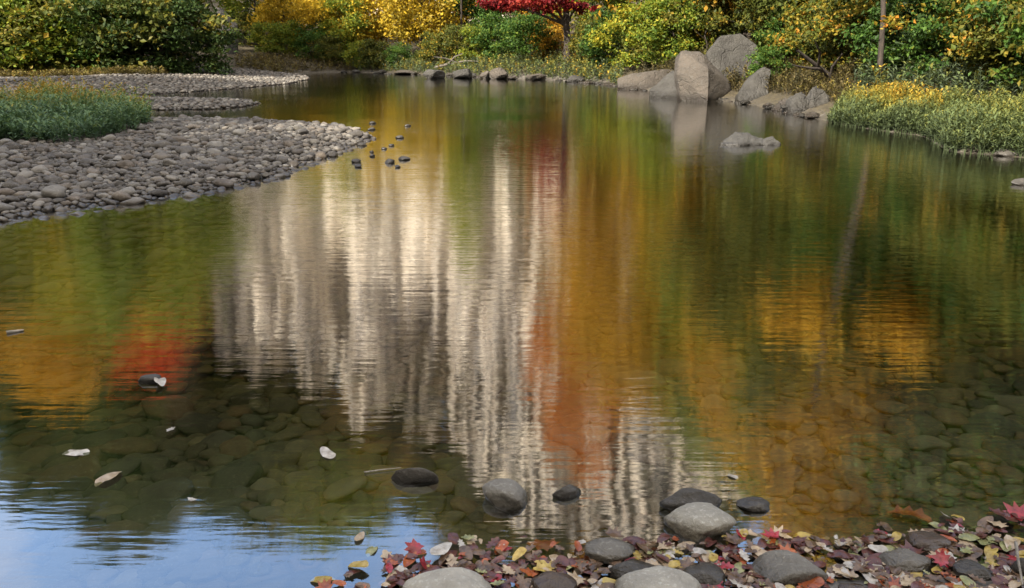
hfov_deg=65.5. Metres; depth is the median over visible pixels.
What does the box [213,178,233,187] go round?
cobble
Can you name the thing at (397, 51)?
shrub
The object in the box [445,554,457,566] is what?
leaf
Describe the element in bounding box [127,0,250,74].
shrub
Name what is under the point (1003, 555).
leaf
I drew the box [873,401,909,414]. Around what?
submerged stone
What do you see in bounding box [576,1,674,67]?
shrub
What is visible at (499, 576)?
leaf
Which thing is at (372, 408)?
submerged stone
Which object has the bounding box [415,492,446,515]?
submerged stone
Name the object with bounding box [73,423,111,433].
submerged stone
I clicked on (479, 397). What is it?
submerged stone
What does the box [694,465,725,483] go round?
submerged stone
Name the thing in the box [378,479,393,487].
submerged stone
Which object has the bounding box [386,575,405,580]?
leaf
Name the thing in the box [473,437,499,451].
submerged stone
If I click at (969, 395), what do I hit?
submerged stone
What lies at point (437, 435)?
submerged stone
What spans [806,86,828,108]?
boulder
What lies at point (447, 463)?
submerged stone
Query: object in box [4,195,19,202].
cobble
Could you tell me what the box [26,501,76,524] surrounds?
submerged stone
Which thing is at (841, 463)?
submerged stone
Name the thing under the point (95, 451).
submerged stone
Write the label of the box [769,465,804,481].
submerged stone
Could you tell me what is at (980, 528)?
leaf
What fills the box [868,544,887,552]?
leaf
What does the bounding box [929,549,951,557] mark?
leaf
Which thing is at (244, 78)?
gravel
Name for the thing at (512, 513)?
submerged stone
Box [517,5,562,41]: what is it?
tree
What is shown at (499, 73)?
boulder
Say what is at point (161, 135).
cobble
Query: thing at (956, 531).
leaf
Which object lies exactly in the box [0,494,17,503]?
submerged stone
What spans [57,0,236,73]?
shrub
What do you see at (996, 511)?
leaf
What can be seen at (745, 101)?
rock
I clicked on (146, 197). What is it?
cobble
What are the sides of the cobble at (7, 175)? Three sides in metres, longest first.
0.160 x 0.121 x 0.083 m
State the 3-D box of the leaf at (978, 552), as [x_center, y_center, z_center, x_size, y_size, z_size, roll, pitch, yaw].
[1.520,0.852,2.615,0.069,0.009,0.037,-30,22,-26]
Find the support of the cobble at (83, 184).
on the ground at (332, 560)
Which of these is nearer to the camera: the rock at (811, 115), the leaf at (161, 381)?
the leaf at (161, 381)
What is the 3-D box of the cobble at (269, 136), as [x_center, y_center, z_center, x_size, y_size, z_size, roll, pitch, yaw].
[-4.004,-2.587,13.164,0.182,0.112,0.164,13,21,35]
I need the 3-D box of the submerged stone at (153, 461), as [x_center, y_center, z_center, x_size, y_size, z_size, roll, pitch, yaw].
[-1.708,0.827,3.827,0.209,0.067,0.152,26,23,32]
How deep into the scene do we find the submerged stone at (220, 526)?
2.94 m
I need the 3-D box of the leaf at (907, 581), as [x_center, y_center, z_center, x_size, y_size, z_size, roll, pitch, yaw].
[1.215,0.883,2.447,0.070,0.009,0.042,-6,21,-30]
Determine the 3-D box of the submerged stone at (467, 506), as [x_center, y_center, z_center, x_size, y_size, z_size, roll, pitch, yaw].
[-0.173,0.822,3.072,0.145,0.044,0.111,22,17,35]
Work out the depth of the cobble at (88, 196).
8.57 m
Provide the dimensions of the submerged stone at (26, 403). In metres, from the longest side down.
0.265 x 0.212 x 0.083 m
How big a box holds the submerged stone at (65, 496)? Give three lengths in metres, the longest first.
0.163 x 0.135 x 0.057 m
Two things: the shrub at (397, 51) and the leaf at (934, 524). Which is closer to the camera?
the leaf at (934, 524)
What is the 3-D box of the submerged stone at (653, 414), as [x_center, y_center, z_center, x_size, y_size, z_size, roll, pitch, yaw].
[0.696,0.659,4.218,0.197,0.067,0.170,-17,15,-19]
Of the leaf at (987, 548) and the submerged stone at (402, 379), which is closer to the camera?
the leaf at (987, 548)
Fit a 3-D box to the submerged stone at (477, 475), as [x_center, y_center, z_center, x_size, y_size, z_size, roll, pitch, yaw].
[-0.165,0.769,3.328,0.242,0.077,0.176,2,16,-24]
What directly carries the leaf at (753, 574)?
on the leaf
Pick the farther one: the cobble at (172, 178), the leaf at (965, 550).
the cobble at (172, 178)
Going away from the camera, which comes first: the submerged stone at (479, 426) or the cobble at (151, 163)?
the submerged stone at (479, 426)
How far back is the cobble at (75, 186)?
8.90 m
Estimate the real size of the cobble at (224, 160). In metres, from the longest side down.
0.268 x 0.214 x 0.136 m
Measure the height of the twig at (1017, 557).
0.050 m
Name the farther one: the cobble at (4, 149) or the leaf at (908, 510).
the cobble at (4, 149)
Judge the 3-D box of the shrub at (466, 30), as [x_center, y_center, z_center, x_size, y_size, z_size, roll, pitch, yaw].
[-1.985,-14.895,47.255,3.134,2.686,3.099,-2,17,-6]
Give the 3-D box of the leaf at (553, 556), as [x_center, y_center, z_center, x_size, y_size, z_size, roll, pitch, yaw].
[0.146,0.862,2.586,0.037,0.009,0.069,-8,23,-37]
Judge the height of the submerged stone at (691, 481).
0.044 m
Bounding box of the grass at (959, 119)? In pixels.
[826,78,1023,156]
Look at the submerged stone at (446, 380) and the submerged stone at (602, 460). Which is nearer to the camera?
the submerged stone at (602, 460)
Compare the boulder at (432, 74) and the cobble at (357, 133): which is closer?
the cobble at (357, 133)
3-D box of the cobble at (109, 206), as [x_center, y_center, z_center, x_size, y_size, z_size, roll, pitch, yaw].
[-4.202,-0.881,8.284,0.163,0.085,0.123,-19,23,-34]
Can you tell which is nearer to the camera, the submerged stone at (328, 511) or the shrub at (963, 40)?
the submerged stone at (328, 511)
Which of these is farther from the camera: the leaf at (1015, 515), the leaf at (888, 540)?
the leaf at (1015, 515)
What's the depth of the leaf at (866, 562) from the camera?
2.58 m
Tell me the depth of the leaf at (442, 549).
2.61 m
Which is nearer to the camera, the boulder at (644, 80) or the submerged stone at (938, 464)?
the submerged stone at (938, 464)
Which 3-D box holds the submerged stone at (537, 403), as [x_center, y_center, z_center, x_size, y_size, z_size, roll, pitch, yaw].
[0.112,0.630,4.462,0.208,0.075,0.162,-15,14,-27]
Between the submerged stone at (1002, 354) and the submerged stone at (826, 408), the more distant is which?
the submerged stone at (1002, 354)
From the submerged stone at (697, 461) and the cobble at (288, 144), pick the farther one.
the cobble at (288, 144)
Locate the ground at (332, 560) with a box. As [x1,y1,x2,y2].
[0,0,1023,587]
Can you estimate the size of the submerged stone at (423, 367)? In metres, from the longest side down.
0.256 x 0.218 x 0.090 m
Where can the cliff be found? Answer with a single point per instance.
(213, 4)
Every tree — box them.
[212,0,294,43]
[240,0,323,50]
[251,3,317,30]
[283,0,355,45]
[308,0,381,58]
[321,0,394,44]
[356,1,409,51]
[372,0,471,49]
[407,0,477,46]
[440,0,520,51]
[447,0,470,37]
[475,0,599,64]
[484,0,570,47]
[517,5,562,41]
[549,0,634,36]
[570,0,660,51]
[580,0,641,25]
[628,0,719,56]
[683,0,762,37]
[719,0,816,29]
[747,18,752,40]
[783,0,874,19]
[876,0,885,84]
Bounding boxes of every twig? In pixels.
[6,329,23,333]
[364,467,400,472]
[1014,541,1023,585]
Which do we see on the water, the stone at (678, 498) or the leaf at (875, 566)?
the stone at (678, 498)
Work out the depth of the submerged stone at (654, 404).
4.39 m
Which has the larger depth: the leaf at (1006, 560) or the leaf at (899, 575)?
the leaf at (1006, 560)
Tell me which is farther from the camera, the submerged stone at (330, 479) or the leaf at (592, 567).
the submerged stone at (330, 479)
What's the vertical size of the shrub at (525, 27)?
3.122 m
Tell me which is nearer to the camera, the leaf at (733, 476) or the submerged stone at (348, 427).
the leaf at (733, 476)
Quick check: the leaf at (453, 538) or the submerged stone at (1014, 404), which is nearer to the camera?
the leaf at (453, 538)
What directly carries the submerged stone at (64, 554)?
on the ground at (332, 560)
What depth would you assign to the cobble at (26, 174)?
9.54 m
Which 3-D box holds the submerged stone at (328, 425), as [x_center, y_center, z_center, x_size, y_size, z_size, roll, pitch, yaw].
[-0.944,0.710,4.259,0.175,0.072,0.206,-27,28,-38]
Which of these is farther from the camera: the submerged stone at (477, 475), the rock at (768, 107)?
the rock at (768, 107)
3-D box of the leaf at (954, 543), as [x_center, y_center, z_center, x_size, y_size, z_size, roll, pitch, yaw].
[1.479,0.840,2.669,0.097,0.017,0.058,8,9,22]
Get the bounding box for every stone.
[0,395,47,411]
[0,445,20,451]
[0,451,24,457]
[0,460,38,473]
[0,472,33,493]
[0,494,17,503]
[0,502,25,532]
[0,523,51,555]
[0,556,20,580]
[7,427,47,440]
[11,431,47,446]
[13,489,51,511]
[15,487,38,496]
[17,445,55,463]
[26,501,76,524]
[28,455,101,488]
[34,511,89,543]
[39,486,54,496]
[40,449,79,467]
[42,456,76,469]
[44,536,100,566]
[46,411,80,430]
[51,477,93,493]
[51,490,83,503]
[55,443,73,452]
[61,527,100,544]
[61,557,94,577]
[72,429,127,449]
[73,397,105,419]
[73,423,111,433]
[74,490,133,513]
[76,520,105,528]
[78,444,111,461]
[81,409,122,421]
[81,477,126,497]
[83,542,122,567]
[85,568,119,587]
[88,505,128,521]
[90,383,119,398]
[93,456,141,478]
[97,519,147,546]
[100,437,158,458]
[109,422,136,428]
[110,569,137,587]
[112,540,169,572]
[118,423,148,436]
[119,405,142,418]
[119,480,152,497]
[121,501,171,526]
[123,453,143,457]
[134,520,187,546]
[137,477,194,503]
[138,374,160,384]
[140,453,170,473]
[141,395,194,420]
[150,468,196,482]
[151,425,179,438]
[153,541,214,572]
[158,437,191,451]
[167,501,207,524]
[176,413,222,435]
[186,381,225,392]
[187,506,251,544]
[189,475,211,488]
[191,388,216,397]
[191,505,226,521]
[196,487,233,505]
[200,430,235,448]
[210,461,262,488]
[213,497,247,506]
[219,435,258,459]
[221,384,263,393]
[224,454,254,465]
[224,551,249,566]
[225,532,267,556]
[230,390,257,404]
[235,523,267,538]
[247,368,288,382]
[249,506,283,524]
[251,449,301,476]
[251,478,280,490]
[256,486,298,505]
[257,262,282,268]
[264,441,289,450]
[264,516,290,531]
[264,523,299,544]
[268,397,298,414]
[268,427,306,442]
[279,368,320,386]
[280,501,306,521]
[282,335,315,355]
[283,490,321,504]
[284,439,316,452]
[284,470,323,486]
[288,363,324,372]
[291,511,320,534]
[294,404,318,416]
[295,477,325,490]
[296,446,321,465]
[298,434,328,448]
[300,410,324,427]
[307,382,340,395]
[313,503,342,522]
[315,400,342,410]
[318,416,345,432]
[318,450,353,470]
[320,403,369,419]
[321,471,348,487]
[323,476,367,501]
[327,442,356,452]
[332,453,382,472]
[333,503,374,521]
[335,417,368,438]
[344,397,372,406]
[348,392,377,400]
[355,260,382,274]
[356,440,392,455]
[360,420,402,441]
[364,378,390,389]
[365,465,402,484]
[366,403,392,415]
[372,483,405,503]
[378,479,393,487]
[385,441,435,470]
[385,496,415,517]
[387,373,425,385]
[387,434,436,453]
[391,468,438,487]
[400,486,433,499]
[402,414,429,435]
[402,567,491,587]
[404,351,441,367]
[409,395,446,414]
[411,301,443,314]
[411,425,459,444]
[415,359,444,372]
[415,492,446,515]
[425,416,462,430]
[427,376,457,385]
[428,476,456,494]
[432,443,457,455]
[434,469,447,476]
[435,407,458,419]
[436,457,480,470]
[445,394,467,402]
[445,464,491,485]
[450,496,478,514]
[454,363,482,375]
[454,481,483,500]
[455,403,490,419]
[459,420,490,432]
[465,390,494,405]
[470,381,502,397]
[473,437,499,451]
[480,461,506,472]
[481,401,517,417]
[482,478,527,511]
[485,364,513,380]
[486,330,523,343]
[489,451,516,462]
[489,471,520,483]
[493,377,518,390]
[495,428,528,444]
[497,505,526,515]
[504,439,526,451]
[504,460,531,477]
[506,404,536,421]
[516,441,577,467]
[520,482,537,491]
[521,399,548,410]
[523,426,551,443]
[527,485,561,505]
[531,571,577,587]
[532,380,559,389]
[537,461,577,483]
[541,365,569,375]
[546,427,602,454]
[546,478,567,486]
[552,484,580,501]
[555,394,601,413]
[557,413,588,430]
[576,424,611,444]
[581,410,618,423]
[583,450,617,470]
[584,537,634,564]
[592,419,615,430]
[603,489,641,505]
[607,437,640,451]
[608,558,655,579]
[609,423,662,442]
[611,370,668,389]
[614,566,701,587]
[619,400,645,413]
[621,462,654,481]
[630,388,665,400]
[632,409,660,422]
[633,418,660,427]
[633,480,662,496]
[635,443,674,463]
[639,398,665,411]
[648,436,681,445]
[650,469,680,491]
[654,358,691,374]
[655,424,681,440]
[659,488,721,511]
[664,486,690,493]
[664,502,735,542]
[665,442,687,459]
[673,417,713,426]
[679,421,715,439]
[680,475,709,487]
[682,436,723,455]
[682,562,725,585]
[691,454,732,471]
[693,486,727,499]
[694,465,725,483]
[700,394,725,409]
[705,430,756,457]
[713,357,749,375]
[713,408,741,424]
[720,383,760,404]
[724,472,751,484]
[727,379,751,386]
[735,481,764,495]
[736,496,769,513]
[737,342,761,355]
[738,453,774,469]
[741,418,771,435]
[741,446,769,457]
[752,549,827,586]
[764,478,795,498]
[767,412,803,429]
[768,444,792,463]
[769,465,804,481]
[775,404,805,412]
[776,324,806,337]
[784,439,825,460]
[791,412,819,420]
[793,396,823,410]
[796,334,826,345]
[799,474,841,491]
[811,399,846,418]
[821,427,864,452]
[829,340,863,348]
[830,392,862,410]
[831,308,860,320]
[831,348,867,361]
[832,455,868,475]
[836,443,878,460]
[838,583,864,587]
[842,470,869,488]
[854,367,894,381]
[861,430,909,454]
[863,460,890,478]
[864,393,896,403]
[873,347,902,360]
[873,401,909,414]
[879,547,930,572]
[882,357,911,372]
[884,417,922,435]
[897,323,931,335]
[898,389,937,405]
[900,474,930,492]
[901,343,933,354]
[904,530,950,555]
[907,435,951,451]
[908,412,945,436]
[908,452,946,474]
[909,401,937,411]
[931,408,969,428]
[933,388,963,404]
[936,362,983,387]
[946,447,1001,465]
[947,433,989,448]
[951,559,993,580]
[953,387,979,401]
[961,423,995,436]
[967,412,1023,437]
[981,405,1014,416]
[982,437,1023,466]
[985,347,1023,361]
[993,149,1023,156]
[994,395,1023,416]
[1010,557,1023,575]
[1011,178,1023,184]
[1015,461,1023,470]
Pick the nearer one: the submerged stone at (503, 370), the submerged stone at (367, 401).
the submerged stone at (367, 401)
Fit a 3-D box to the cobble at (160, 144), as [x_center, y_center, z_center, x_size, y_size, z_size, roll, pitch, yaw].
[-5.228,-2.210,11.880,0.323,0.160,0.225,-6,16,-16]
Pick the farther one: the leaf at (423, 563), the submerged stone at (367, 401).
the submerged stone at (367, 401)
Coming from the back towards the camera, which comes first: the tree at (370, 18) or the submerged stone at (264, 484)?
the tree at (370, 18)
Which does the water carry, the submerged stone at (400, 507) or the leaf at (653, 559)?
the leaf at (653, 559)
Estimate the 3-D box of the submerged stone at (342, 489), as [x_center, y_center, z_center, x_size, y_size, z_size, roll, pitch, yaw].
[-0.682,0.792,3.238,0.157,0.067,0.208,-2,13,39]
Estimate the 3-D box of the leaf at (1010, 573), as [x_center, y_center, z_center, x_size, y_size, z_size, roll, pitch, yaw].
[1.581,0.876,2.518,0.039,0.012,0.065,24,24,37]
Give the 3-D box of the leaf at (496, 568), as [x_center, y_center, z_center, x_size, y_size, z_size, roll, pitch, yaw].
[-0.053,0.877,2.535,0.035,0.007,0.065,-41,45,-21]
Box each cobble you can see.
[0,138,13,145]
[0,147,8,150]
[0,153,9,158]
[0,164,7,169]
[0,174,12,177]
[0,188,15,195]
[0,202,14,212]
[0,216,7,221]
[1,180,19,188]
[2,151,13,155]
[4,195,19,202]
[4,213,17,218]
[5,162,16,167]
[7,143,22,149]
[8,155,20,161]
[10,171,19,176]
[12,158,24,162]
[12,186,31,191]
[12,191,25,195]
[13,176,29,184]
[13,202,26,207]
[16,170,33,178]
[18,162,31,168]
[19,211,32,217]
[27,193,43,199]
[29,137,39,141]
[31,166,48,172]
[32,201,44,207]
[33,212,42,215]
[34,145,49,152]
[34,198,51,203]
[38,215,50,218]
[41,185,66,198]
[42,206,53,211]
[44,175,62,182]
[52,198,64,203]
[54,206,69,211]
[58,173,70,176]
[59,180,73,183]
[60,154,73,159]
[60,182,72,189]
[60,200,71,206]
[62,169,76,174]
[65,195,79,201]
[66,158,76,163]
[69,188,80,193]
[69,192,83,195]
[69,211,85,214]
[70,185,80,189]
[73,166,82,171]
[76,181,92,187]
[77,154,91,159]
[77,163,89,167]
[78,158,96,165]
[80,194,93,199]
[81,147,94,152]
[81,200,92,203]
[86,168,100,173]
[87,173,98,178]
[92,161,103,165]
[96,192,109,198]
[97,150,108,154]
[99,167,107,173]
[100,189,112,192]
[101,134,115,141]
[101,144,114,149]
[101,163,111,168]
[102,184,115,188]
[102,205,115,208]
[104,154,115,159]
[106,200,119,204]
[110,162,117,167]
[111,191,130,201]
[114,181,123,185]
[116,160,134,168]
[119,170,127,175]
[119,186,136,196]
[120,197,145,204]
[121,154,134,160]
[126,182,140,188]
[134,125,144,129]
[136,186,146,189]
[141,195,151,199]
[142,152,153,158]
[143,142,152,147]
[143,181,154,187]
[144,171,153,175]
[145,187,154,192]
[147,161,159,166]
[149,169,160,172]
[150,140,172,148]
[150,176,164,181]
[150,189,168,196]
[151,153,170,159]
[153,150,167,153]
[154,179,165,183]
[155,181,168,186]
[156,133,169,138]
[157,129,170,133]
[158,171,168,176]
[162,159,177,166]
[165,137,177,142]
[165,175,178,181]
[167,187,180,192]
[168,194,177,197]
[171,136,188,142]
[174,179,194,187]
[175,126,185,132]
[175,145,193,153]
[179,153,190,158]
[182,192,199,197]
[184,163,195,167]
[189,138,199,143]
[190,186,202,191]
[194,163,209,170]
[195,178,204,183]
[197,136,208,141]
[204,174,216,178]
[205,141,223,146]
[205,176,215,180]
[206,148,221,153]
[207,170,218,175]
[208,134,221,138]
[209,124,219,130]
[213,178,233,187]
[215,164,226,171]
[216,157,232,164]
[224,173,235,177]
[225,122,237,125]
[226,155,237,162]
[226,164,235,169]
[233,129,246,135]
[235,172,246,177]
[240,169,250,173]
[243,146,254,150]
[246,172,259,180]
[253,118,263,122]
[253,125,263,129]
[253,157,263,161]
[259,167,271,171]
[261,161,270,166]
[261,172,270,177]
[262,156,274,161]
[265,134,273,138]
[274,174,284,177]
[275,156,287,164]
[276,169,283,173]
[283,141,294,146]
[286,126,294,130]
[286,160,298,166]
[291,149,302,154]
[293,124,304,130]
[296,129,308,134]
[306,155,314,160]
[308,139,319,144]
[314,151,326,158]
[321,148,331,152]
[326,151,337,156]
[333,127,344,132]
[333,146,342,150]
[348,130,362,137]
[351,159,360,162]
[385,159,394,163]
[398,156,409,159]
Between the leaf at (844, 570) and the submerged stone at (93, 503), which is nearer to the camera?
the leaf at (844, 570)
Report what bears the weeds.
on the ground at (332, 560)
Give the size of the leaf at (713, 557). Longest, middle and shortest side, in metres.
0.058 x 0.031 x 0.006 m
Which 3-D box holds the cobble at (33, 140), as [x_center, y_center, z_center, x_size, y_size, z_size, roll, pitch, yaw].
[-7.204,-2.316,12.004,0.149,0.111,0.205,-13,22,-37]
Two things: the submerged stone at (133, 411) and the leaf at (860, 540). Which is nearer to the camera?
the leaf at (860, 540)
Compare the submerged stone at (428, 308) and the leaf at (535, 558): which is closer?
the leaf at (535, 558)
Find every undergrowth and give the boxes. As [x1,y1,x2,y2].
[0,64,172,76]
[234,50,353,73]
[351,44,623,84]
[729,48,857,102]
[851,5,1023,100]
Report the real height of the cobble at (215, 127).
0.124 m
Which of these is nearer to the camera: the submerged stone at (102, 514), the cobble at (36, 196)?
the submerged stone at (102, 514)
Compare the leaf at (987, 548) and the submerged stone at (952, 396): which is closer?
the leaf at (987, 548)
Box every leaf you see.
[62,449,89,455]
[94,471,121,486]
[154,377,165,385]
[310,576,335,582]
[315,578,333,587]
[320,446,335,458]
[348,560,368,567]
[354,531,364,540]
[365,546,377,556]
[380,550,393,560]
[382,553,402,567]
[383,558,393,572]
[385,569,396,587]
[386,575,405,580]
[388,582,396,587]
[393,569,414,579]
[393,576,404,585]
[403,555,415,566]
[404,538,423,553]
[411,561,429,571]
[417,566,438,572]
[419,556,431,568]
[430,542,451,554]
[439,550,457,564]
[441,563,459,567]
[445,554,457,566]
[448,533,458,543]
[459,545,472,559]
[465,561,476,569]
[472,548,484,554]
[476,565,493,572]
[482,574,501,581]
[484,570,499,578]
[484,573,497,580]
[489,563,502,574]
[494,540,508,554]
[494,547,507,557]
[497,559,527,577]
[516,574,530,587]
[520,568,536,576]
[524,544,535,552]
[526,550,540,560]
[526,578,532,587]
[527,538,560,550]
[531,554,548,564]
[533,561,556,571]
[538,559,560,567]
[549,554,557,560]
[555,555,568,573]
[567,570,584,585]
[568,558,578,565]
[573,565,588,574]
[575,559,587,572]
[587,578,599,586]
[588,559,602,570]
[588,561,598,571]
[589,578,609,587]
[597,567,610,572]
[599,582,614,587]
[602,577,615,583]
[605,526,623,536]
[628,536,645,546]
[636,542,652,556]
[643,540,658,552]
[646,559,660,564]
[648,558,662,565]
[652,551,664,562]
[657,533,670,543]
[657,540,674,548]
[658,548,673,555]
[660,560,677,568]
[662,545,675,557]
[668,560,680,567]
[676,541,694,549]
[677,556,696,567]
[695,555,702,562]
[701,584,717,587]
[702,553,713,562]
[705,537,716,546]
[709,553,717,561]
[714,560,734,568]
[722,542,735,554]
[723,531,745,544]
[725,542,738,554]
[726,570,744,581]
[727,474,737,478]
[727,555,739,560]
[729,579,752,587]
[732,562,745,572]
[733,564,752,568]
[735,556,746,563]
[738,575,747,583]
[739,528,757,535]
[744,545,760,552]
[746,571,757,582]
[748,572,762,577]
[751,545,766,555]
[757,538,767,548]
[759,527,778,537]
[765,578,774,587]
[768,541,783,547]
[773,525,791,538]
[775,583,785,587]
[776,535,791,544]
[778,540,790,547]
[779,543,795,552]
[788,536,807,545]
[793,531,816,541]
[797,576,823,587]
[805,539,816,547]
[826,563,845,571]
[827,550,844,556]
[829,564,849,577]
[834,551,852,557]
[835,539,847,545]
[837,538,851,545]
[840,567,858,577]
[841,557,870,565]
[843,561,862,568]
[845,554,863,560]
[848,542,863,552]
[851,557,872,572]
[854,536,873,545]
[858,559,874,569]
[859,534,870,543]
[861,543,875,557]
[862,572,877,584]
[866,534,879,541]
[866,552,882,565]
[867,583,878,587]
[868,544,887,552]
[870,568,895,581]
[871,572,889,579]
[873,565,885,571]
[874,533,896,543]
[875,578,888,587]
[878,575,902,586]
[880,521,892,530]
[881,543,897,550]
[888,505,932,521]
[889,565,902,574]
[892,566,909,578]
[898,570,908,579]
[900,539,924,553]
[900,576,915,585]
[910,572,922,577]
[911,581,923,587]
[915,576,939,584]
[922,528,937,532]
[927,579,939,585]
[928,521,946,529]
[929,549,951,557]
[930,548,949,567]
[934,529,955,537]
[935,548,952,553]
[935,585,950,587]
[940,534,956,540]
[947,557,954,566]
[948,528,962,533]
[949,517,963,527]
[949,524,963,532]
[949,546,963,556]
[951,541,963,546]
[956,557,976,561]
[957,534,976,546]
[958,533,979,540]
[960,545,973,553]
[961,546,970,557]
[968,547,982,558]
[976,526,988,532]
[977,516,993,527]
[977,539,990,544]
[984,545,997,555]
[986,534,1001,543]
[987,520,1006,527]
[987,584,1000,587]
[989,507,1017,521]
[991,576,1008,587]
[998,553,1010,559]
[998,554,1009,565]
[1003,501,1023,520]
[1004,534,1020,549]
[1006,554,1016,560]
[1006,566,1017,575]
[1009,545,1023,555]
[1011,506,1023,518]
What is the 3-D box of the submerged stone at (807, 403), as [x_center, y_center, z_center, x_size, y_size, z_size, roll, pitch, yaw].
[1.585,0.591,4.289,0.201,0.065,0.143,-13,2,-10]
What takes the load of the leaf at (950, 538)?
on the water
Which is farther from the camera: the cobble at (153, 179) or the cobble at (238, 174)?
the cobble at (238, 174)
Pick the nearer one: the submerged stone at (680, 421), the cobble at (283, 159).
the submerged stone at (680, 421)
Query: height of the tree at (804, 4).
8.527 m
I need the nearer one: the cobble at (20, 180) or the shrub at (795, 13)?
the cobble at (20, 180)
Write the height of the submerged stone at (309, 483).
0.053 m
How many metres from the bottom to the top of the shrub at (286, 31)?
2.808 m
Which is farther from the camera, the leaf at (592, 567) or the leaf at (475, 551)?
the leaf at (475, 551)
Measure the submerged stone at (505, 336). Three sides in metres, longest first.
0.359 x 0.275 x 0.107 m
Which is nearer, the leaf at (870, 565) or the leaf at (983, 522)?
the leaf at (870, 565)
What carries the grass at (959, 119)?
on the ground at (332, 560)
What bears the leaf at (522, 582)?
on the leaf
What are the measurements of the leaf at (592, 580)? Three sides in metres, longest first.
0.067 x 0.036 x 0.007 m
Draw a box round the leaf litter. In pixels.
[332,510,1023,587]
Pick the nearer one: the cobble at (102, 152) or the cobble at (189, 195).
the cobble at (189, 195)
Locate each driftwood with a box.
[433,53,482,68]
[791,40,842,83]
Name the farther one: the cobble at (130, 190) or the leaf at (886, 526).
the cobble at (130, 190)
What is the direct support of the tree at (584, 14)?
on the ground at (332, 560)
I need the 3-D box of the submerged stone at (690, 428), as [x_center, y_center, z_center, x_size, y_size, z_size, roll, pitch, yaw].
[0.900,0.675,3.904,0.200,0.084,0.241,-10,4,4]
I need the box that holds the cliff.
[197,0,514,20]
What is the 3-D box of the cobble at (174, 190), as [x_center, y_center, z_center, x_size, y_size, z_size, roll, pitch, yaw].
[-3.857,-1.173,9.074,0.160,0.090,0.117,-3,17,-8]
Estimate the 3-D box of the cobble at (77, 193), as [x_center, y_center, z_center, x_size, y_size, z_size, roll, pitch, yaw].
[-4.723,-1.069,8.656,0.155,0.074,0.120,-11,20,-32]
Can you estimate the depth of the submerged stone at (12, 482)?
3.73 m
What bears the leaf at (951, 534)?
on the leaf at (929, 530)
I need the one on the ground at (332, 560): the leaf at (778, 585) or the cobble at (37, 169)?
the cobble at (37, 169)
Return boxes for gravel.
[0,60,309,115]
[0,116,375,220]
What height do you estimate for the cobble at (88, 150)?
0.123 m
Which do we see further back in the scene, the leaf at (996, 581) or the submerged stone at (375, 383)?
the submerged stone at (375, 383)
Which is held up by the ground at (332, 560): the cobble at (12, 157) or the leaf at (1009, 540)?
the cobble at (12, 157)
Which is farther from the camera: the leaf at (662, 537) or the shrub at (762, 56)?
the shrub at (762, 56)
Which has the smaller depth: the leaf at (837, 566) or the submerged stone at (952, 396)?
the leaf at (837, 566)
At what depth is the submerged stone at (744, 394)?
4.43 m
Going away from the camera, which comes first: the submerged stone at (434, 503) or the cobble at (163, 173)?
the submerged stone at (434, 503)
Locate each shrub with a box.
[0,0,44,69]
[0,0,89,70]
[0,0,154,70]
[30,0,153,67]
[54,0,193,72]
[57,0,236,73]
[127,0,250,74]
[228,10,262,45]
[244,20,284,52]
[262,20,308,55]
[291,23,334,59]
[309,33,346,63]
[339,38,378,67]
[357,36,391,68]
[382,41,414,67]
[409,29,455,65]
[423,22,477,62]
[453,19,500,59]
[466,11,530,61]
[496,10,561,60]
[528,24,570,58]
[563,7,626,63]
[570,33,584,53]
[573,4,639,65]
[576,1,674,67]
[614,8,680,66]
[632,0,720,64]
[656,0,754,54]
[684,6,757,42]
[707,0,800,47]
[742,42,794,79]
[744,0,821,46]
[751,10,802,60]
[759,0,864,69]
[790,0,886,68]
[796,0,931,68]
[832,0,934,74]
[861,0,959,70]
[874,0,964,75]
[892,0,995,79]
[930,0,998,73]
[939,0,1021,79]
[950,0,1023,79]
[961,0,1023,87]
[983,0,1023,95]
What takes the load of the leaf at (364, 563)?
on the water
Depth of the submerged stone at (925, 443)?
3.60 m
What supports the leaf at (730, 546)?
on the leaf litter
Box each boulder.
[204,8,237,54]
[394,70,418,74]
[423,69,444,78]
[452,68,472,77]
[480,71,490,78]
[489,67,507,78]
[525,73,545,79]
[565,75,584,81]
[617,69,671,89]
[649,70,676,97]
[674,50,733,101]
[705,34,759,81]
[719,132,762,145]
[735,67,770,102]
[761,136,780,144]
[771,98,786,110]
[783,92,807,112]
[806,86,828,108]
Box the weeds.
[0,70,154,142]
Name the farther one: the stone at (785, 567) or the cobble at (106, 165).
the cobble at (106, 165)
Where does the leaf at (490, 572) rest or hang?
on the water
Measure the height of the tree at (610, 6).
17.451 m
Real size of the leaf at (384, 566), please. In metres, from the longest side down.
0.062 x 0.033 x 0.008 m
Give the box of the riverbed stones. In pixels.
[0,227,1023,587]
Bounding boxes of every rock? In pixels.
[740,99,749,103]
[762,104,773,108]
[804,112,819,117]
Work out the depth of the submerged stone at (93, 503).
3.37 m
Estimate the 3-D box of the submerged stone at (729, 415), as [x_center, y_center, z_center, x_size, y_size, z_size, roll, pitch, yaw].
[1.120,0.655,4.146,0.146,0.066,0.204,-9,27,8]
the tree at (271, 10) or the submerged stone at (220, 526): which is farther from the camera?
the tree at (271, 10)
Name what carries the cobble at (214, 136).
on the ground at (332, 560)
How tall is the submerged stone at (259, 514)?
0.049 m
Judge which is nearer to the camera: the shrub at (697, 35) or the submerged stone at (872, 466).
the submerged stone at (872, 466)
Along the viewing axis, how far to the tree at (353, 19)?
53.01 m
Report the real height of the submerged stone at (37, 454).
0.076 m
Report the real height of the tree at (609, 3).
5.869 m
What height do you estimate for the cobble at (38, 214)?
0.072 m
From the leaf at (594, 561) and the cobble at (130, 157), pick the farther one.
the cobble at (130, 157)

